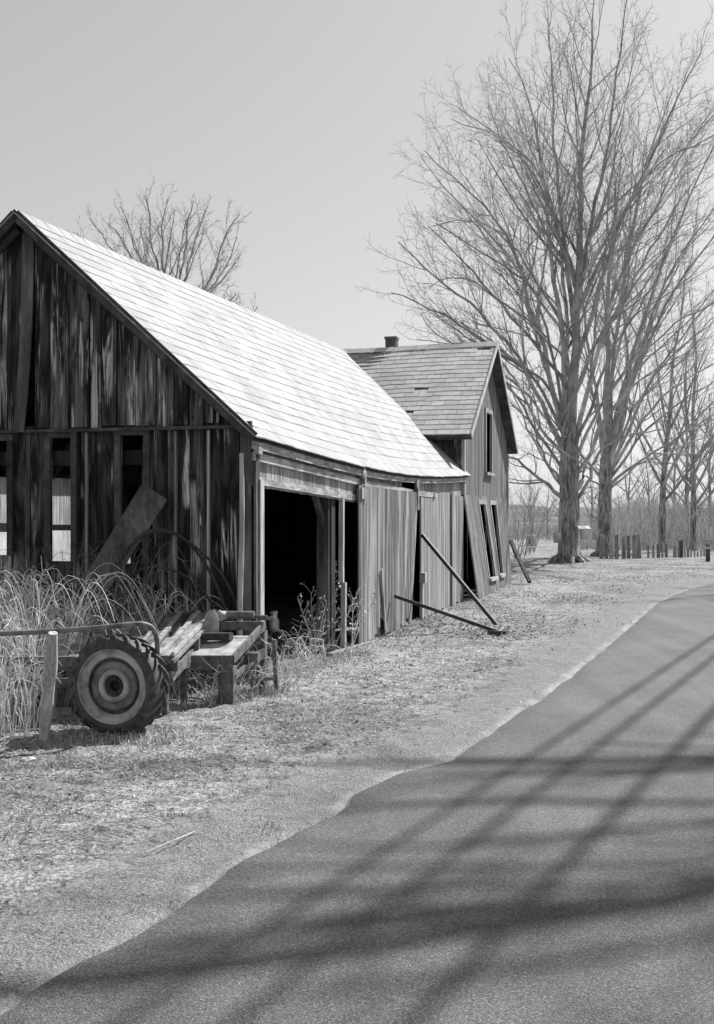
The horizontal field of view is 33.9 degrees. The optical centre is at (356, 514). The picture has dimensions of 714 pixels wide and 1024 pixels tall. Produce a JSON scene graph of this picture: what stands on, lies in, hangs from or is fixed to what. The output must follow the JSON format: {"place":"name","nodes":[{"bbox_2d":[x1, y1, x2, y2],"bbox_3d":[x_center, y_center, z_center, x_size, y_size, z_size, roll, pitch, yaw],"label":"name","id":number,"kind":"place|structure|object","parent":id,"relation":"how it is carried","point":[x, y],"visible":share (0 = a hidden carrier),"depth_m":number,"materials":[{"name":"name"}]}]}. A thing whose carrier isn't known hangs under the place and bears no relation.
{"place":"outdoors","nodes":[
{"label":"outdoors","id":0,"kind":"place"},
{"bbox_2d":[0,583,713,1023],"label":"road","id":1,"kind":"structure","parent":0,"point":[548,859],"depth_m":5.44,"materials":[{"name":"grey asphalt"}]},
{"bbox_2d":[0,522,713,1014],"bbox_3d":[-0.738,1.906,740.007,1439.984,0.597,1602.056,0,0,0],"label":"ground","id":2,"kind":"structure","parent":0,"point":[30,960],"depth_m":8.73,"materials":[{"name":"grey plant"}]},
{"bbox_2d":[19,757,35,761],"bbox_3d":[-2.412,1.794,8.589,0.140,0.032,0.120,0,0,0],"label":"stone","id":3,"kind":"object","parent":2,"relation":"on","point":[23,759],"visible":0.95,"depth_m":8.56,"materials":[{"name":"white stone"}]},
{"bbox_2d":[0,477,69,560],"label":"white outbuilding","id":4,"kind":"structure","parent":2,"relation":"on","point":[61,508],"depth_m":25.89,"materials":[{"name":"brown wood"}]},
{"bbox_2d":[38,631,57,740],"bbox_3d":[-2.400,1.449,9.104,0.104,1.108,0.410,0,0,-30],"label":"fence stake","id":5,"kind":"object","parent":2,"relation":"on","point":[50,675],"visible":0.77,"depth_m":9.05,"materials":[{"name":"grey wood"}]},
{"bbox_2d":[0,532,206,677],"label":"dark twigs","id":6,"kind":"object","parent":2,"relation":"on","point":[120,601],"visible":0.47,"depth_m":11.93,"materials":[{"name":"plant"}]},
{"bbox_2d":[81,483,166,605],"bbox_3d":[-2.406,0.296,12.072,0.945,1.258,0.247,0,0,-44],"label":"leaning plank","id":7,"kind":"object","parent":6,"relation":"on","point":[143,509],"visible":0.86,"depth_m":12.06,"materials":[{"name":"grey wood"}]},
{"bbox_2d":[108,528,231,631],"bbox_3d":[-1.915,0.681,12.042,1.262,1.085,0.066,0,0,-13],"label":"iron hoop","id":8,"kind":"object","parent":6,"relation":"on","point":[209,572],"visible":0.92,"depth_m":12.08,"materials":[{"name":"black metal"}]},
{"bbox_2d":[0,553,232,737],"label":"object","id":9,"kind":"object","parent":2,"relation":"on","point":[28,697],"visible":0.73,"depth_m":10.59,"materials":[{"name":"plant"}]},
{"bbox_2d":[0,609,278,734],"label":"farm machine","id":10,"kind":"object","parent":2,"relation":"on","point":[131,669],"visible":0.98,"depth_m":10.07,"materials":[{"name":"rubber"}]},
{"bbox_2d":[117,566,214,608],"bbox_3d":[-1.931,0.876,12.033,1.065,0.693,0.071,0,0,-16],"label":"iron hoop","id":11,"kind":"object","parent":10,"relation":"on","point":[189,578],"visible":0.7,"depth_m":12.04,"materials":[{"name":"grey metal"}]},
{"bbox_2d":[67,178,251,301],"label":"bare tree","id":12,"kind":"object","parent":2,"relation":"on","point":[161,253],"visible":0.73,"depth_m":43.59,"materials":[{"name":"grey wood"}]},
{"bbox_2d":[146,831,194,852],"bbox_3d":[-1.005,1.770,6.332,0.011,0.009,0.444,0,0,27],"label":"fallen stick","id":13,"kind":"object","parent":2,"relation":"on","point":[170,841],"visible":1,"depth_m":6.32,"materials":[{"name":"grey wood"}]},
{"bbox_2d":[0,209,470,683],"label":"barn","id":14,"kind":"structure","parent":2,"relation":"on","point":[123,378],"depth_m":13.05,"materials":[{"name":"grey wood"}]},
{"bbox_2d":[0,434,13,554],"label":"window frame","id":15,"kind":"structure","parent":14,"relation":"in","point":[8,527],"depth_m":13.02,"materials":[{"name":"wood"}]},
{"bbox_2d":[44,432,77,560],"bbox_3d":[-3.250,-0.199,12.893,0.397,1.426,0.085,0,0,16],"label":"window frame","id":16,"kind":"structure","parent":14,"relation":"in","point":[73,527],"depth_m":12.84,"materials":[{"name":"wood"}]},
{"bbox_2d":[114,430,149,594],"bbox_3d":[-2.426,-0.028,12.637,0.412,1.792,0.040,0,0,16],"label":"window frame","id":17,"kind":"structure","parent":14,"relation":"in","point":[146,433],"depth_m":12.64,"materials":[{"name":"black wood"}]},
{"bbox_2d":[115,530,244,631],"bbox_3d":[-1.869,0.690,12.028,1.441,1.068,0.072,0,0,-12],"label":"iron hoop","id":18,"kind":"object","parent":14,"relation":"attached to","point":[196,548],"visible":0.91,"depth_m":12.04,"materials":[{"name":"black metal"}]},
{"bbox_2d":[358,468,418,643],"bbox_3d":[0.523,0.614,17.737,0.112,2.511,3.696,0,0,16],"label":"sliding door","id":19,"kind":"structure","parent":14,"relation":"in","point":[387,518],"depth_m":17.34,"materials":[{"name":"grey wood"}]},
{"bbox_2d":[215,282,257,311],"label":"bare tree","id":20,"kind":"object","parent":2,"relation":"on","point":[237,296],"visible":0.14,"depth_m":47.02,"materials":[{"name":"grey wood"}]},
{"bbox_2d":[236,453,244,683],"bbox_3d":[-1.223,0.589,12.220,0.079,2.444,0.339,0,0,-10],"label":"leaning pole","id":21,"kind":"object","parent":2,"relation":"on","point":[241,540],"visible":0.69,"depth_m":12.08,"materials":[{"name":"grey wood"}]},
{"bbox_2d":[169,620,343,704],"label":"dead stalks","id":22,"kind":"object","parent":2,"relation":"on","point":[284,682],"visible":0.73,"depth_m":11.91,"materials":[{"name":"plant"}]},
{"bbox_2d":[264,613,269,631],"bbox_3d":[-1.578,1.550,15.032,0.800,0.500,1.000,0,0,16],"label":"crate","id":23,"kind":"object","parent":2,"relation":"on","point":[267,622],"depth_m":15.09,"materials":[{"name":"grey wood"}]},
{"bbox_2d":[267,631,284,653],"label":"wooden block","id":24,"kind":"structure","parent":2,"relation":"on","point":[273,635],"depth_m":15.06,"materials":[{"name":"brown wood"}]},
{"bbox_2d":[269,611,278,631],"bbox_3d":[-1.077,1.383,15.150,0.140,0.275,0.136,0,0,0],"label":"milk can","id":25,"kind":"object","parent":24,"relation":"on","point":[274,625],"visible":0.94,"depth_m":15.10,"materials":[{"name":"metal"}]},
{"bbox_2d":[297,583,334,652],"bbox_3d":[-0.513,1.334,15.016,0.485,0.936,0.533,0,0,-9],"label":"dry weed","id":26,"kind":"object","parent":2,"relation":"on","point":[315,622],"visible":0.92,"depth_m":15.05,"materials":[{"name":"plant"}]},
{"bbox_2d":[308,638,324,656],"bbox_3d":[-0.508,1.678,14.587,0.229,0.262,0.216,0,0,0],"label":"sawhorse","id":27,"kind":"object","parent":2,"relation":"on","point":[321,641],"visible":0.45,"depth_m":14.58,"materials":[{"name":"grey wood"}]},
{"bbox_2d":[335,561,372,646],"bbox_3d":[-0.231,1.208,15.532,0.654,1.188,0.635,0,0,40],"label":"dry weed","id":28,"kind":"object","parent":2,"relation":"on","point":[350,605],"visible":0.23,"depth_m":15.52,"materials":[{"name":"plant"}]},
{"bbox_2d":[345,590,375,646],"bbox_3d":[0.067,1.390,15.511,0.546,0.825,0.418,0,0,21],"label":"dry weed","id":29,"kind":"object","parent":2,"relation":"on","point":[353,629],"visible":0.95,"depth_m":15.55,"materials":[{"name":"plant"}]},
{"bbox_2d":[342,336,518,599],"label":"old house","id":30,"kind":"structure","parent":2,"relation":"on","point":[452,400],"depth_m":26.04,"materials":[{"name":"grey wood"}]},
{"bbox_2d":[478,499,498,581],"bbox_3d":[2.836,0.565,25.725,0.412,1.770,0.994,0,0,16],"label":"window","id":31,"kind":"structure","parent":30,"relation":"in","point":[483,502],"depth_m":26.07,"materials":[{"name":"grey wood"}]},
{"bbox_2d":[485,407,494,475],"bbox_3d":[3.016,-1.640,26.717,0.095,1.516,1.016,0,0,16],"label":"window","id":32,"kind":"structure","parent":30,"relation":"in","point":[487,410],"depth_m":27.01,"materials":[{"name":"grey wood"}]},
{"bbox_2d":[489,500,505,577],"bbox_3d":[3.277,0.565,27.184,0.331,1.770,1.009,0,0,16],"label":"window","id":33,"kind":"structure","parent":30,"relation":"in","point":[492,502],"depth_m":27.55,"materials":[{"name":"grey wood"}]},
{"bbox_2d":[394,595,507,634],"bbox_3d":[1.408,1.513,17.596,1.717,0.614,0.375,0,0,0],"label":"prop pole","id":34,"kind":"object","parent":2,"relation":"on","point":[500,631],"visible":0.94,"depth_m":17.56,"materials":[{"name":"grey wood"}]},
{"bbox_2d":[421,534,498,624],"bbox_3d":[1.679,1.071,19.265,1.421,1.496,0.055,0,0,31],"label":"prop pole","id":35,"kind":"object","parent":2,"relation":"on","point":[460,580],"visible":0.86,"depth_m":19.24,"materials":[{"name":"grey wood"}]},
{"bbox_2d":[509,540,530,582],"bbox_3d":[3.958,1.131,28.460,0.080,0.998,1.636,0,0,-9],"label":"prop pole","id":36,"kind":"object","parent":2,"relation":"on","point":[520,562],"visible":1,"depth_m":28.37,"materials":[{"name":"grey wood"}]},
{"bbox_2d":[509,464,543,530],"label":"bare tree","id":37,"kind":"object","parent":2,"relation":"on","point":[527,499],"visible":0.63,"depth_m":110.05,"materials":[{"name":"grey wood"}]},
{"bbox_2d":[526,535,536,545],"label":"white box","id":38,"kind":"object","parent":2,"relation":"on","point":[534,536],"visible":0.36,"depth_m":74.75,"materials":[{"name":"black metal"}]},
{"bbox_2d":[509,462,558,558],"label":"sapling clump","id":39,"kind":"object","parent":2,"relation":"on","point":[530,533],"visible":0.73,"depth_m":45.89,"materials":[{"name":"grey plant"}]},
{"bbox_2d":[355,0,713,562],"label":"maple tree","id":40,"kind":"object","parent":2,"relation":"on","point":[566,477],"visible":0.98,"depth_m":39.89,"materials":[{"name":"grey plant"}]},
{"bbox_2d":[552,531,561,542],"bbox_3d":[6.766,0.756,39.600,0.334,0.417,0.328,0,0,40],"label":"sap bucket","id":41,"kind":"object","parent":40,"relation":"attached to","point":[557,537],"visible":1,"depth_m":39.48,"materials":[{"name":"metal"}]},
{"bbox_2d":[577,526,590,538],"bbox_3d":[7.679,0.614,39.603,0.391,0.460,0.398,0,0,0],"label":"sap bucket","id":42,"kind":"object","parent":40,"relation":"attached to","point":[584,530],"visible":1,"depth_m":39.49,"materials":[{"name":"metal"}]},
{"bbox_2d":[531,473,558,538],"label":"bare tree","id":43,"kind":"object","parent":2,"relation":"on","point":[547,510],"visible":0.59,"depth_m":97.95,"materials":[{"name":"grey wood"}]},
{"bbox_2d":[579,441,619,523],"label":"bare tree","id":44,"kind":"object","parent":2,"relation":"on","point":[591,497],"visible":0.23,"depth_m":104.96,"materials":[{"name":"grey wood"}]},
{"bbox_2d":[599,534,603,558],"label":"fence post","id":45,"kind":"object","parent":2,"relation":"on","point":[601,553],"visible":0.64,"depth_m":43.96,"materials":[{"name":"grey wood"}]},
{"bbox_2d":[604,536,607,558],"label":"fence post","id":46,"kind":"object","parent":2,"relation":"on","point":[606,546],"visible":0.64,"depth_m":44.21,"materials":[{"name":"grey wood"}]},
{"bbox_2d":[509,486,713,550],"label":"brush","id":47,"kind":"object","parent":2,"relation":"on","point":[644,523],"visible":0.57,"depth_m":64.75,"materials":[{"name":"plant"}]},
{"bbox_2d":[610,535,613,558],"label":"fence post","id":48,"kind":"object","parent":2,"relation":"on","point":[611,548],"visible":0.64,"depth_m":44.46,"materials":[{"name":"grey wood"}]},
{"bbox_2d":[517,40,713,556],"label":"maple tree","id":49,"kind":"object","parent":2,"relation":"on","point":[609,471],"visible":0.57,"depth_m":48.36,"materials":[{"name":"grey plant"}]},
{"bbox_2d":[590,528,600,539],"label":"sap bucket","id":50,"kind":"object","parent":49,"relation":"hanging from","point":[595,533],"visible":0.99,"depth_m":48.38,"materials":[{"name":"metal"}]},
{"bbox_2d":[614,534,618,558],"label":"fence post","id":51,"kind":"object","parent":2,"relation":"on","point":[616,546],"visible":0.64,"depth_m":44.71,"materials":[{"name":"grey wood"}]},
{"bbox_2d":[622,536,625,558],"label":"fence post","id":52,"kind":"object","parent":2,"relation":"on","point":[623,547],"visible":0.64,"depth_m":44.96,"materials":[{"name":"grey wood"}]},
{"bbox_2d":[593,429,660,520],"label":"bare tree","id":53,"kind":"object","parent":2,"relation":"on","point":[627,494],"visible":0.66,"depth_m":87.94,"materials":[{"name":"grey wood"}]},
{"bbox_2d":[627,535,629,558],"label":"fence post","id":54,"kind":"object","parent":2,"relation":"on","point":[628,546],"visible":0.64,"depth_m":45.20,"materials":[{"name":"grey wood"}]},
{"bbox_2d":[632,535,636,557],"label":"fence post","id":55,"kind":"object","parent":2,"relation":"on","point":[634,546],"visible":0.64,"depth_m":45.46,"materials":[{"name":"grey wood"}]},
{"bbox_2d":[637,534,641,558],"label":"fence post","id":56,"kind":"object","parent":2,"relation":"on","point":[639,555],"visible":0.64,"depth_m":45.71,"materials":[{"name":"grey wood"}]},
{"bbox_2d":[618,425,679,513],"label":"bare tree","id":57,"kind":"object","parent":2,"relation":"on","point":[647,490],"visible":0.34,"depth_m":105.00,"materials":[{"name":"grey wood"}]},
{"bbox_2d":[652,544,654,557],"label":"fence post","id":58,"kind":"object","parent":2,"relation":"on","point":[653,550],"visible":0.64,"depth_m":47.17,"materials":[{"name":"grey wood"}]},
{"bbox_2d":[657,543,659,557],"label":"fence post","id":59,"kind":"object","parent":2,"relation":"on","point":[658,550],"visible":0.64,"depth_m":47.35,"materials":[{"name":"grey wood"}]},
{"bbox_2d":[661,544,663,557],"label":"fence post","id":60,"kind":"object","parent":2,"relation":"on","point":[662,550],"visible":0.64,"depth_m":47.57,"materials":[{"name":"grey wood"}]},
{"bbox_2d":[616,250,713,551],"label":"bare tree","id":61,"kind":"object","parent":2,"relation":"on","point":[662,481],"visible":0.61,"depth_m":55.64,"materials":[{"name":"grey wood"}]},
{"bbox_2d":[665,543,667,557],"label":"fence post","id":62,"kind":"object","parent":2,"relation":"on","point":[666,550],"visible":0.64,"depth_m":47.76,"materials":[{"name":"grey wood"}]},
{"bbox_2d":[637,388,707,539],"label":"bare tree","id":63,"kind":"object","parent":2,"relation":"on","point":[674,474],"visible":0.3,"depth_m":83.87,"materials":[{"name":"grey wood"}]},
{"bbox_2d":[632,277,713,550],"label":"bare tree","id":64,"kind":"object","parent":2,"relation":"on","point":[693,487],"visible":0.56,"depth_m":57.87,"materials":[{"name":"grey wood"}]},
{"bbox_2d":[673,544,676,557],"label":"fence post","id":65,"kind":"object","parent":2,"relation":"on","point":[675,551],"visible":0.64,"depth_m":47.96,"materials":[{"name":"grey wood"}]},
{"bbox_2d":[642,339,713,548],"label":"bare tree","id":66,"kind":"object","parent":2,"relation":"on","point":[687,489],"visible":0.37,"depth_m":65.94,"materials":[{"name":"grey wood"}]},
{"bbox_2d":[679,540,682,557],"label":"fence post","id":67,"kind":"object","parent":2,"relation":"on","point":[680,548],"visible":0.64,"depth_m":48.35,"materials":[{"name":"grey wood"}]},
{"bbox_2d":[659,396,713,532],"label":"bare tree","id":68,"kind":"object","parent":2,"relation":"on","point":[709,488],"visible":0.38,"depth_m":72.04,"materials":[{"name":"grey wood"}]},
{"bbox_2d":[678,393,713,514],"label":"bare tree","id":69,"kind":"object","parent":2,"relation":"on","point":[702,455],"visible":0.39,"depth_m":62.05,"materials":[{"name":"grey wood"}]},
{"bbox_2d":[705,540,713,561],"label":"wooden barrier","id":70,"kind":"object","parent":2,"relation":"on","point":[708,543],"visible":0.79,"depth_m":42.20,"materials":[{"name":"grey wood"}]},
{"bbox_2d":[0,0,713,508],"label":"sky","id":71,"kind":"structure","parent":0,"point":[293,112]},
{"bbox_2d":[509,504,705,521],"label":"hills","id":72,"kind":"structure","parent":0,"point":[521,506],"depth_m":318.79,"materials":[{"name":"plant"}]}
]}

